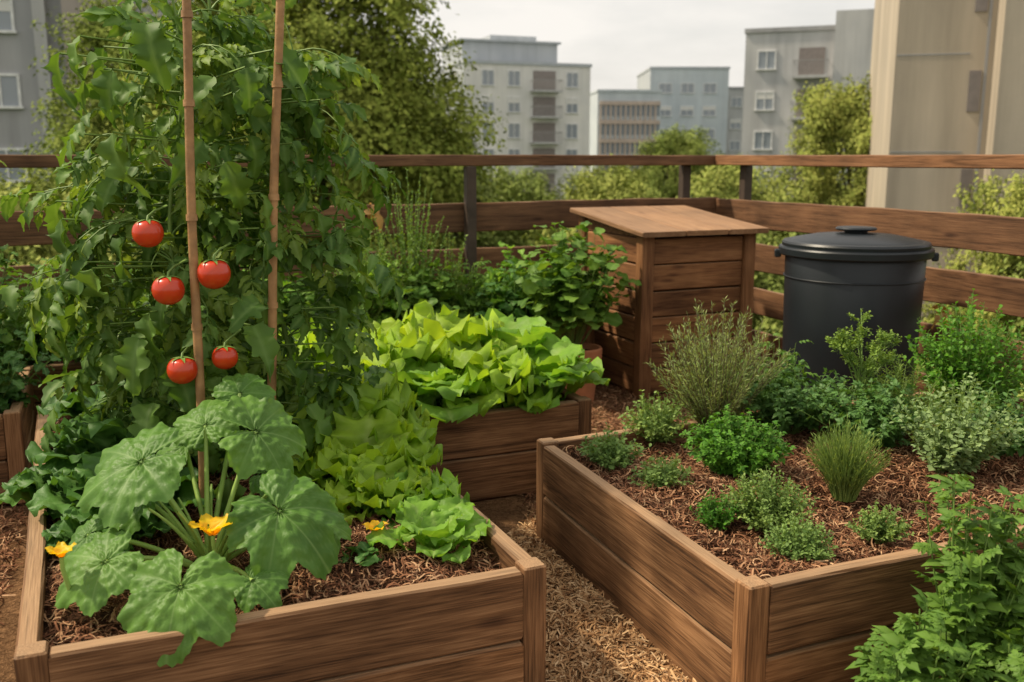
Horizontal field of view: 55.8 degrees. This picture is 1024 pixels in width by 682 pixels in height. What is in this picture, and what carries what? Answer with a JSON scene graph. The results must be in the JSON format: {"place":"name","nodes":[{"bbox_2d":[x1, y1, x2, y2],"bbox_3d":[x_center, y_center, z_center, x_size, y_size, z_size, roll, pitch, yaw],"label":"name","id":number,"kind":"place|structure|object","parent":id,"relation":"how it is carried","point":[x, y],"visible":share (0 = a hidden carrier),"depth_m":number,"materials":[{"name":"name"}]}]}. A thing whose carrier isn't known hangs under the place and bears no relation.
{"place":"outdoors","nodes":[
{"label":"outdoors","id":0,"kind":"place"},
{"bbox_2d":[0,213,58,378],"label":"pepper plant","id":1,"kind":"object","parent":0,"point":[16,321],"visible":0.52,"depth_m":4.59,"materials":[{"name":"green plant"}]},
{"bbox_2d":[0,278,67,365],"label":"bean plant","id":2,"kind":"object","parent":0,"point":[28,354],"visible":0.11,"depth_m":5.30,"materials":[{"name":"green plant"}]},
{"bbox_2d":[277,273,329,327],"bbox_3d":[-1.383,-0.220,6.029,0.562,0.501,0.645,-4,12,-22],"label":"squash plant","id":3,"kind":"object","parent":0,"point":[295,293],"visible":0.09,"depth_m":5.96,"materials":[{"name":"green plant"}]},
{"bbox_2d":[341,247,419,324],"bbox_3d":[-0.844,-0.293,6.150,0.624,0.596,0.554,0,11,0],"label":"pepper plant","id":4,"kind":"object","parent":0,"point":[392,304],"visible":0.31,"depth_m":6.00,"materials":[{"name":"green plant"}]},
{"bbox_2d":[396,258,487,320],"bbox_3d":[-0.447,-0.257,6.150,0.595,0.527,0.640,0,11,0],"label":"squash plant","id":5,"kind":"object","parent":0,"point":[423,292],"visible":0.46,"depth_m":6.07,"materials":[{"name":"green plant"}]},
{"bbox_2d":[437,260,505,317],"bbox_3d":[-0.281,-0.268,6.324,0.568,0.506,0.589,9,14,39],"label":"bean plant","id":6,"kind":"object","parent":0,"point":[466,299],"visible":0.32,"depth_m":6.25,"materials":[{"name":"green plant"}]},
{"bbox_2d":[472,241,549,321],"bbox_3d":[0.005,-0.346,6.364,0.610,0.621,0.552,0,11,0],"label":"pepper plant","id":7,"kind":"object","parent":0,"point":[491,272],"visible":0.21,"depth_m":6.32,"materials":[{"name":"green plant"}]},
{"bbox_2d":[193,0,874,95],"label":"sky","id":8,"kind":"structure","parent":0,"point":[621,39],"materials":[{"name":"white"}]},
{"bbox_2d":[863,0,1023,367],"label":"apartment tower","id":9,"kind":"structure","parent":0,"point":[946,77],"depth_m":24.35,"materials":[{"name":"beige concrete"}]},
{"label":"ground","id":10,"kind":"structure","parent":0,"visible":0},
{"bbox_2d":[31,0,56,180],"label":"pier","id":11,"kind":"structure","parent":10,"relation":"on","point":[39,9],"depth_m":32.86,"materials":[{"name":"grey concrete"}]},
{"bbox_2d":[0,0,125,193],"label":"walls","id":12,"kind":"structure","parent":10,"relation":"on","point":[18,127],"depth_m":33.23,"materials":[{"name":"grey concrete"}]},
{"bbox_2d":[0,106,23,108],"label":"sill","id":13,"kind":"structure","parent":12,"relation":"attached to","point":[11,107],"depth_m":33.16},
{"bbox_2d":[0,76,18,105],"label":"glass","id":14,"kind":"object","parent":13,"relation":"on","point":[9,89],"visible":1,"depth_m":33.16,"materials":[{"name":"grey"}]},
{"bbox_2d":[0,168,145,307],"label":"tree","id":15,"kind":"object","parent":10,"relation":"on","point":[34,254],"visible":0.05,"depth_m":12.44,"materials":[{"name":"green plant"}]},
{"bbox_2d":[61,0,123,119],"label":"pier","id":16,"kind":"structure","parent":10,"relation":"on","point":[69,6],"depth_m":32.58,"materials":[{"name":"concrete"}]},
{"bbox_2d":[5,0,239,259],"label":"tree","id":17,"kind":"object","parent":10,"relation":"on","point":[98,125],"visible":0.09,"depth_m":22.34,"materials":[{"name":"green plant"}]},
{"bbox_2d":[93,0,507,293],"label":"tree","id":18,"kind":"object","parent":10,"relation":"on","point":[399,116],"visible":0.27,"depth_m":19.95,"materials":[{"name":"green plant"}]},
{"bbox_2d":[429,153,555,291],"bbox_3d":[-1.011,0.617,27.199,7.418,11.598,7.314,4,12,21],"label":"tree","id":19,"kind":"object","parent":10,"relation":"on","point":[510,238],"visible":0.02,"depth_m":25.95,"materials":[{"name":"green plant"}]},
{"bbox_2d":[488,166,558,242],"bbox_3d":[0.391,-1.810,40.344,7.183,11.435,7.286,5,12,24],"label":"tree","id":20,"kind":"object","parent":10,"relation":"on","point":[538,186],"visible":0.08,"depth_m":38.58,"materials":[{"name":"green plant"}]},
{"bbox_2d":[464,63,590,230],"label":"walls","id":21,"kind":"structure","parent":10,"relation":"on","point":[501,90],"depth_m":95.89,"materials":[{"name":"concrete"}]},
{"bbox_2d":[434,60,591,69],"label":"roof parapet","id":22,"kind":"structure","parent":21,"relation":"on","point":[530,63],"depth_m":94.84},
{"bbox_2d":[442,41,556,65],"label":"penthouse","id":23,"kind":"object","parent":22,"relation":"on","point":[509,51],"visible":0.57,"depth_m":96.14,"materials":[{"name":"concrete"}]},
{"bbox_2d":[589,92,597,173],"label":"side wall","id":24,"kind":"structure","parent":10,"relation":"on","point":[593,122],"depth_m":117.74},
{"bbox_2d":[540,153,656,243],"bbox_3d":[3.629,-1.499,38.214,7.575,11.623,7.683,-1,11,-6],"label":"tree","id":25,"kind":"object","parent":10,"relation":"on","point":[598,175],"visible":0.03,"depth_m":37.43,"materials":[{"name":"green plant"}]},
{"bbox_2d":[561,166,656,237],"bbox_3d":[2.975,0.299,29.463,7.183,11.372,7.285,8,13,36],"label":"tree","id":26,"kind":"object","parent":10,"relation":"on","point":[619,192],"visible":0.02,"depth_m":28.21,"materials":[{"name":"green plant"}]},
{"bbox_2d":[597,92,660,175],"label":"walls","id":27,"kind":"structure","parent":10,"relation":"on","point":[629,96],"depth_m":115.14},
{"bbox_2d":[599,105,659,115],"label":"window band","id":28,"kind":"object","parent":27,"relation":"attached to","point":[633,110],"depth_m":115.24,"materials":[{"name":"grey glass"}]},
{"bbox_2d":[599,124,659,134],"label":"window band","id":29,"kind":"object","parent":27,"relation":"attached to","point":[622,129],"depth_m":115.58,"materials":[{"name":"grey glass"}]},
{"bbox_2d":[632,123,726,197],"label":"tree","id":30,"kind":"object","parent":10,"relation":"on","point":[673,142],"visible":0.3,"depth_m":41.26,"materials":[{"name":"green plant"}]},
{"bbox_2d":[650,69,728,196],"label":"walls","id":31,"kind":"structure","parent":10,"relation":"on","point":[675,100],"depth_m":130.21,"materials":[{"name":"concrete"}]},
{"bbox_2d":[726,89,743,154],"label":"walls","id":32,"kind":"structure","parent":10,"relation":"on","point":[734,113],"depth_m":136.50,"materials":[{"name":"grey concrete"}]},
{"bbox_2d":[676,165,823,329],"bbox_3d":[6.416,0.344,28.914,7.314,11.491,7.418,-8,13,-36],"label":"tree","id":33,"kind":"object","parent":10,"relation":"on","point":[731,191],"visible":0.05,"depth_m":27.43,"materials":[{"name":"green plant"}]},
{"bbox_2d":[752,231,799,336],"bbox_3d":[4.468,2.295,21.071,6.922,10.599,7.020,-5,12,-24],"label":"tree","id":34,"kind":"object","parent":10,"relation":"on","point":[771,282],"depth_m":19.52,"materials":[{"name":"green plant"}]},
{"bbox_2d":[741,30,834,201],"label":"walls","id":35,"kind":"structure","parent":10,"relation":"on","point":[783,85],"depth_m":67.17,"materials":[{"name":"grey concrete"}]},
{"bbox_2d":[745,25,835,33],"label":"roof parapet","id":36,"kind":"structure","parent":35,"relation":"on","point":[790,29],"depth_m":66.07,"materials":[{"name":"grey concrete"}]},
{"bbox_2d":[798,47,825,74],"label":"balcony door","id":37,"kind":"structure","parent":35,"relation":"in","point":[806,54],"depth_m":66.03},
{"bbox_2d":[753,71,872,206],"bbox_3d":[11.872,-2.159,34.386,5.732,14.352,5.990,-3,11,-17],"label":"tree","id":38,"kind":"object","parent":10,"relation":"on","point":[840,123],"visible":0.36,"depth_m":32.48,"materials":[{"name":"green plant"}]},
{"bbox_2d":[831,9,873,188],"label":"stair tower","id":39,"kind":"structure","parent":10,"relation":"on","point":[853,42],"depth_m":64.11,"materials":[{"name":"grey concrete"}]},
{"bbox_2d":[918,169,1023,397],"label":"tree","id":40,"kind":"object","parent":10,"relation":"on","point":[993,262],"visible":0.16,"depth_m":16.06,"materials":[{"name":"green plant"}]},
{"bbox_3d":[-0.738,6.078,2.903,9.650,9.970,9.650,-5,12,-23],"label":"terrace building","id":41,"kind":"object","parent":10,"relation":"on","visible":0},
{"bbox_2d":[0,356,993,681],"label":"mulch path","id":42,"kind":"structure","parent":41,"relation":"on","point":[504,514],"depth_m":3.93,"materials":[{"name":"wood"}]},
{"bbox_2d":[0,367,35,504],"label":"raised garden bed","id":43,"kind":"object","parent":42,"relation":"on","point":[17,427],"visible":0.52,"depth_m":4.21,"materials":[{"name":"brown wood"}]},
{"bbox_2d":[0,320,60,413],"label":"pepper plant","id":44,"kind":"object","parent":43,"relation":"on","point":[10,389],"visible":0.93,"depth_m":4.36,"materials":[{"name":"green plant"}]},
{"bbox_2d":[13,412,545,681],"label":"raised garden bed","id":45,"kind":"object","parent":42,"relation":"on","point":[397,613],"visible":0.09,"depth_m":2.50,"materials":[{"name":"brown wood"}]},
{"bbox_2d":[0,450,90,511],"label":"kale","id":46,"kind":"object","parent":45,"relation":"on","point":[26,484],"visible":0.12,"depth_m":3.15,"materials":[{"name":"green plant"}]},
{"bbox_2d":[36,380,129,432],"bbox_3d":[-1.490,0.280,3.823,0.729,0.350,0.690,1,11,5],"label":"kale","id":47,"kind":"object","parent":45,"relation":"on","point":[70,405],"visible":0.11,"depth_m":3.78,"materials":[{"name":"green plant"}]},
{"bbox_2d":[41,506,170,558],"bbox_3d":[-1.210,0.558,2.883,0.347,0.158,0.380,3,11,16],"label":"kale","id":48,"kind":"object","parent":45,"relation":"on","point":[68,524],"visible":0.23,"depth_m":2.84,"materials":[{"name":"green plant"}]},
{"bbox_2d":[25,412,197,492],"bbox_3d":[-1.388,0.379,3.432,0.612,0.305,0.682,-2,11,-9],"label":"kale","id":49,"kind":"object","parent":45,"relation":"on","point":[91,435],"visible":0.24,"depth_m":3.29,"materials":[{"name":"green plant"}]},
{"bbox_2d":[25,451,214,519],"bbox_3d":[-1.229,0.483,3.091,0.545,0.231,0.428,1,11,3],"label":"kale","id":50,"kind":"object","parent":45,"relation":"on","point":[44,496],"visible":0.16,"depth_m":3.04,"materials":[{"name":"green plant"}]},
{"bbox_2d":[181,0,204,518],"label":"bamboo stake","id":51,"kind":"object","parent":45,"relation":"on","point":[189,106],"visible":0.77,"depth_m":2.94,"materials":[{"name":"wood"}]},
{"bbox_2d":[54,373,351,667],"bbox_3d":[-0.834,0.430,2.670,0.729,0.508,0.835,6,13,30],"label":"zucchini plant","id":52,"kind":"object","parent":45,"relation":"on","point":[304,523],"visible":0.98,"depth_m":2.55,"materials":[{"name":"green plant"}]},
{"bbox_2d":[45,541,75,590],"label":"zucchini flower","id":53,"kind":"object","parent":52,"relation":"attached to","point":[60,550],"visible":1,"depth_m":2.39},
{"bbox_2d":[188,513,231,552],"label":"zucchini flower","id":54,"kind":"object","parent":52,"relation":"attached to","point":[216,524],"visible":0.94,"depth_m":2.52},
{"bbox_2d":[0,0,406,514],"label":"tomato plant","id":55,"kind":"object","parent":45,"relation":"on","point":[238,60],"visible":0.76,"depth_m":3.28,"materials":[{"name":"plant"}]},
{"bbox_2d":[132,205,167,247],"bbox_3d":[-1.098,-0.354,2.987,0.093,0.125,0.162,6,12,30],"label":"tomato","id":56,"kind":"object","parent":55,"relation":"attached to","point":[148,233],"visible":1,"depth_m":2.93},
{"bbox_2d":[151,258,186,304],"bbox_3d":[-1.033,-0.180,2.978,0.097,0.130,0.163,6,13,30],"label":"tomato","id":57,"kind":"object","parent":55,"relation":"attached to","point":[168,289],"visible":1,"depth_m":2.92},
{"bbox_2d":[167,345,197,383],"bbox_3d":[-1.013,0.067,3.047,0.093,0.125,0.162,6,12,30],"label":"tomato","id":58,"kind":"object","parent":55,"relation":"hanging from","point":[182,369],"visible":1,"depth_m":2.99,"materials":[{"name":"red plant"}]},
{"bbox_2d":[197,242,230,288],"bbox_3d":[-0.920,-0.234,3.015,0.101,0.135,0.171,0,11,0],"label":"tomato","id":59,"kind":"object","parent":55,"relation":"attached to","point":[213,273],"visible":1,"depth_m":2.95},
{"bbox_2d":[211,329,241,369],"bbox_3d":[-0.893,0.029,3.095,0.081,0.110,0.158,6,12,27],"label":"tomato","id":60,"kind":"object","parent":55,"relation":"hanging from","point":[225,357],"visible":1,"depth_m":3.04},
{"bbox_2d":[267,0,284,399],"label":"bamboo stake","id":61,"kind":"object","parent":45,"relation":"on","point":[273,194],"visible":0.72,"depth_m":3.12,"materials":[{"name":"wood"}]},
{"bbox_2d":[238,318,364,365],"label":"lettuce","id":62,"kind":"object","parent":45,"relation":"on","point":[311,336],"visible":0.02,"depth_m":4.18,"materials":[{"name":"green plant"}]},
{"bbox_2d":[277,338,418,411],"bbox_3d":[-0.837,0.200,4.083,0.801,0.409,0.795,8,13,35],"label":"lettuce","id":63,"kind":"object","parent":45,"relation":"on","point":[393,363],"visible":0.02,"depth_m":4.12,"materials":[{"name":"green plant"}]},
{"bbox_2d":[339,541,383,565],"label":"seedling","id":64,"kind":"object","parent":45,"relation":"on","point":[361,549],"visible":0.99,"depth_m":2.72,"materials":[{"name":"green plant"}]},
{"bbox_2d":[302,369,429,452],"bbox_3d":[-0.634,0.287,3.713,0.665,0.375,0.668,2,11,8],"label":"lettuce","id":65,"kind":"object","parent":45,"relation":"on","point":[389,391],"visible":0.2,"depth_m":3.58,"materials":[{"name":"green plant"}]},
{"bbox_2d":[291,404,442,488],"bbox_3d":[-0.527,0.389,3.396,0.599,0.297,0.555,-10,15,-43],"label":"lettuce","id":66,"kind":"object","parent":45,"relation":"on","point":[410,437],"visible":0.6,"depth_m":3.35,"materials":[{"name":"green plant"}]},
{"bbox_2d":[322,448,457,524],"bbox_3d":[-0.409,0.484,3.120,0.403,0.214,0.409,4,11,19],"label":"lettuce","id":67,"kind":"object","parent":45,"relation":"on","point":[357,490],"visible":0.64,"depth_m":3.06,"materials":[{"name":"green plant"}]},
{"bbox_2d":[363,464,470,527],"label":"lettuce","id":68,"kind":"object","parent":45,"relation":"on","point":[446,489],"visible":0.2,"depth_m":3.05,"materials":[{"name":"green plant"}]},
{"bbox_2d":[366,496,492,563],"bbox_3d":[-0.235,0.558,2.837,0.309,0.175,0.323,4,12,22],"label":"lettuce","id":69,"kind":"object","parent":45,"relation":"on","point":[430,524],"visible":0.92,"depth_m":2.82,"materials":[{"name":"green plant"}]},
{"bbox_2d":[23,324,593,420],"bbox_3d":[-1.291,0.170,6.004,3.757,0.414,0.618,-5,12,-23],"label":"raised garden bed","id":70,"kind":"object","parent":42,"relation":"on","point":[57,365],"visible":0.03,"depth_m":5.17,"materials":[{"name":"brown wood"}]},
{"bbox_2d":[312,208,411,326],"bbox_3d":[-0.930,-0.392,5.986,0.598,0.850,0.515,0,11,0],"label":"fennel","id":71,"kind":"object","parent":70,"relation":"on","point":[380,308],"visible":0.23,"depth_m":5.96,"materials":[{"name":"green plant"}]},
{"bbox_2d":[366,168,448,322],"bbox_3d":[-0.680,-0.548,6.165,0.542,1.094,0.557,0,11,0],"label":"fennel","id":72,"kind":"object","parent":70,"relation":"on","point":[416,259],"visible":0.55,"depth_m":6.15,"materials":[{"name":"green plant"}]},
{"bbox_2d":[398,232,486,311],"bbox_3d":[-0.450,-0.361,6.285,0.550,0.678,0.606,7,13,31],"label":"fennel","id":73,"kind":"object","parent":70,"relation":"on","point":[456,272],"visible":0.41,"depth_m":6.19,"materials":[{"name":"green plant"}]},
{"bbox_2d":[419,388,591,501],"bbox_3d":[-0.230,0.429,4.648,0.937,0.414,0.859,-5,12,-23],"label":"raised garden bed","id":74,"kind":"object","parent":42,"relation":"on","point":[491,453],"visible":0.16,"depth_m":4.28,"materials":[{"name":"brown wood"}]},
{"bbox_2d":[346,317,451,367],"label":"lettuce","id":75,"kind":"object","parent":74,"relation":"on","point":[412,345],"visible":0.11,"depth_m":4.32,"materials":[{"name":"green plant"}]},
{"bbox_2d":[367,357,478,423],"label":"lettuce","id":76,"kind":"object","parent":74,"relation":"on","point":[432,375],"visible":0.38,"depth_m":4.10,"materials":[{"name":"green plant"}]},
{"bbox_2d":[386,300,527,402],"bbox_3d":[-0.293,0.052,4.724,0.863,0.464,0.865,-1,11,-4],"label":"lettuce","id":77,"kind":"object","parent":74,"relation":"on","point":[422,319],"visible":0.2,"depth_m":4.50,"materials":[{"name":"green plant"}]},
{"bbox_2d":[417,333,552,417],"bbox_3d":[-0.128,0.154,4.386,0.695,0.384,0.668,-2,11,-9],"label":"lettuce","id":78,"kind":"object","parent":74,"relation":"on","point":[487,390],"visible":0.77,"depth_m":4.20,"materials":[{"name":"green plant"}]},
{"bbox_2d":[449,308,591,362],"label":"lettuce","id":79,"kind":"object","parent":74,"relation":"on","point":[527,333],"visible":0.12,"depth_m":4.73,"materials":[{"name":"green plant"}]},
{"bbox_2d":[497,332,609,414],"bbox_3d":[0.143,0.151,4.547,0.639,0.329,0.667,1,11,6],"label":"lettuce","id":80,"kind":"object","parent":74,"relation":"on","point":[559,368],"visible":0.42,"depth_m":4.43,"materials":[{"name":"green plant"}]},
{"bbox_2d":[0,154,1023,410],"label":"wooden railing","id":81,"kind":"object","parent":42,"relation":"on","point":[470,216],"visible":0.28,"depth_m":6.47,"materials":[{"name":"brown wood"}]},
{"bbox_2d":[475,257,557,336],"bbox_3d":[0.025,-0.090,6.141,0.612,0.883,0.588,0,11,0],"label":"geranium","id":82,"kind":"object","parent":42,"relation":"on","point":[513,297],"visible":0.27,"depth_m":6.05,"materials":[{"name":"green plant"}]},
{"bbox_2d":[565,343,601,401],"bbox_3d":[0.420,0.205,5.995,0.274,0.348,0.274,0,11,0],"label":"terracotta pot","id":83,"kind":"object","parent":42,"relation":"on","point":[593,351],"visible":0.25,"depth_m":5.92,"materials":[{"name":"ceramic"}]},
{"bbox_2d":[514,221,641,344],"bbox_3d":[0.351,-0.327,5.905,0.772,0.818,0.755,-9,14,-39],"label":"geranium","id":84,"kind":"object","parent":83,"relation":"in","point":[573,296],"visible":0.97,"depth_m":5.80,"materials":[{"name":"green plant"}]},
{"bbox_2d":[507,501,695,681],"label":"straw","id":85,"kind":"object","parent":42,"relation":"on","point":[558,570],"visible":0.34,"depth_m":3.03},
{"bbox_2d":[570,205,768,398],"bbox_3d":[1.019,-0.302,6.507,0.937,1.154,0.978,-5,12,-23],"label":"compost bin","id":86,"kind":"object","parent":42,"relation":"on","point":[680,260],"visible":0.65,"depth_m":6.15,"materials":[{"name":"brown wood"}]},
{"bbox_2d":[536,388,1023,681],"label":"raised garden bed","id":87,"kind":"object","parent":42,"relation":"on","point":[678,584],"visible":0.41,"depth_m":2.95,"materials":[{"name":"brown wood"}]},
{"bbox_2d":[574,422,651,471],"bbox_3d":[0.374,0.400,3.633,0.266,0.174,0.261,11,15,44],"label":"thyme","id":88,"kind":"object","parent":87,"relation":"on","point":[611,453],"visible":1,"depth_m":3.60,"materials":[{"name":"green plant"}]},
{"bbox_2d":[618,389,696,443],"bbox_3d":[0.595,0.310,3.960,0.316,0.230,0.338,0,11,0],"label":"thyme","id":89,"kind":"object","parent":87,"relation":"on","point":[656,426],"visible":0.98,"depth_m":3.92,"materials":[{"name":"green plant"}]},
{"bbox_2d":[627,452,695,489],"bbox_3d":[0.518,0.459,3.374,0.239,0.153,0.222,0,11,0],"label":"thyme","id":90,"kind":"object","parent":87,"relation":"on","point":[671,472],"visible":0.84,"depth_m":3.34,"materials":[{"name":"green plant"}]},
{"bbox_2d":[689,488,741,530],"bbox_3d":[0.642,0.529,3.034,0.154,0.140,0.157,0,11,0],"label":"thyme","id":91,"kind":"object","parent":87,"relation":"on","point":[713,515],"visible":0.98,"depth_m":3.02,"materials":[{"name":"green plant"}]},
{"bbox_2d":[646,295,794,432],"bbox_3d":[0.859,0.102,4.026,0.625,0.609,0.594,0,11,0],"label":"rosemary","id":92,"kind":"object","parent":87,"relation":"on","point":[709,399],"visible":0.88,"depth_m":3.98,"materials":[{"name":"green plant"}]},
{"bbox_2d":[679,404,795,476],"bbox_3d":[0.828,0.368,3.553,0.418,0.267,0.420,0,11,0],"label":"curly parsley","id":93,"kind":"object","parent":87,"relation":"on","point":[740,446],"visible":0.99,"depth_m":3.48,"materials":[{"name":"green plant"}]},
{"bbox_2d":[711,464,819,532],"bbox_3d":[0.801,0.491,3.029,0.304,0.218,0.317,10,15,44],"label":"oregano","id":94,"kind":"object","parent":87,"relation":"on","point":[764,507],"visible":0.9,"depth_m":2.99,"materials":[{"name":"green plant"}]},
{"bbox_2d":[741,333,820,404],"bbox_3d":[1.158,0.172,4.212,0.424,0.400,0.361,0,11,0],"label":"mint","id":95,"kind":"object","parent":87,"relation":"on","point":[792,358],"visible":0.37,"depth_m":4.15,"materials":[{"name":"green plant"}]},
{"bbox_2d":[734,354,854,433],"bbox_3d":[1.174,0.232,4.098,0.594,0.329,0.562,0,11,0],"label":"flat parsley","id":96,"kind":"object","parent":87,"relation":"on","point":[782,413],"visible":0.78,"depth_m":4.00,"materials":[{"name":"green plant"}]},
{"bbox_2d":[758,516,838,561],"bbox_3d":[0.827,0.570,2.800,0.231,0.148,0.235,0,11,0],"label":"oregano","id":97,"kind":"object","parent":87,"relation":"on","point":[807,543],"visible":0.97,"depth_m":2.77,"materials":[{"name":"green plant"}]},
{"bbox_2d":[802,414,892,502],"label":"chives","id":98,"kind":"object","parent":87,"relation":"on","point":[847,470],"visible":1,"depth_m":3.27,"materials":[{"name":"green plant"}]},
{"bbox_2d":[825,308,903,400],"bbox_3d":[1.441,0.155,3.939,0.295,0.530,0.299,-9,14,-40],"label":"coriander","id":99,"kind":"object","parent":87,"relation":"on","point":[848,346],"visible":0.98,"depth_m":3.91,"materials":[{"name":"green plant"}]},
{"bbox_2d":[789,374,951,449],"bbox_3d":[1.407,0.287,3.837,0.598,0.318,0.562,0,11,0],"label":"flat parsley","id":100,"kind":"object","parent":87,"relation":"on","point":[874,413],"visible":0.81,"depth_m":3.77,"materials":[{"name":"green plant"}]},
{"bbox_2d":[844,499,914,543],"bbox_3d":[1.123,0.553,2.929,0.192,0.140,0.199,9,14,40],"label":"thyme","id":101,"kind":"object","parent":87,"relation":"on","point":[879,529],"visible":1,"depth_m":2.91,"materials":[{"name":"green plant"}]},
{"bbox_2d":[845,359,952,435],"bbox_3d":[1.616,0.236,4.027,0.472,0.346,0.454,4,11,20],"label":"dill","id":102,"kind":"object","parent":87,"relation":"on","point":[899,372],"visible":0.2,"depth_m":4.00,"materials":[{"name":"green plant"}]},
{"bbox_2d":[889,372,1023,477],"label":"oregano","id":103,"kind":"object","parent":87,"relation":"on","point":[949,446],"visible":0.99,"depth_m":3.46,"materials":[{"name":"green plant"}]},
{"bbox_2d":[897,288,1023,425],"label":"basil","id":104,"kind":"object","parent":87,"relation":"on","point":[959,364],"visible":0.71,"depth_m":4.05,"materials":[{"name":"green plant"}]},
{"bbox_2d":[935,380,1023,457],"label":"sage","id":105,"kind":"object","parent":87,"relation":"on","point":[1012,449],"visible":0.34,"depth_m":3.69,"materials":[{"name":"green plant"}]},
{"bbox_2d":[774,226,938,399],"bbox_3d":[1.873,-0.076,5.392,0.826,1.126,0.829,0,11,0],"label":"trash can","id":106,"kind":"object","parent":42,"relation":"on","point":[832,280],"visible":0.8,"depth_m":5.06,"materials":[{"name":"black plastic"}]},
{"bbox_2d":[845,585,998,681],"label":"flat parsley","id":107,"kind":"object","parent":42,"relation":"on","point":[904,656],"visible":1,"depth_m":2.30,"materials":[{"name":"green plant"}]},
{"bbox_2d":[911,474,1023,681],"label":"flat parsley","id":108,"kind":"object","parent":42,"relation":"on","point":[972,605],"visible":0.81,"depth_m":2.45,"materials":[{"name":"green plant"}]},
{"bbox_2d":[983,628,1023,681],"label":"flat parsley","id":109,"kind":"object","parent":42,"relation":"on","point":[1014,659],"visible":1,"depth_m":2.35,"materials":[{"name":"green plant"}]},
{"bbox_2d":[984,511,1023,674],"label":"flat parsley","id":110,"kind":"object","parent":42,"relation":"on","point":[1019,621],"visible":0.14,"depth_m":2.48,"materials":[{"name":"green plant"}]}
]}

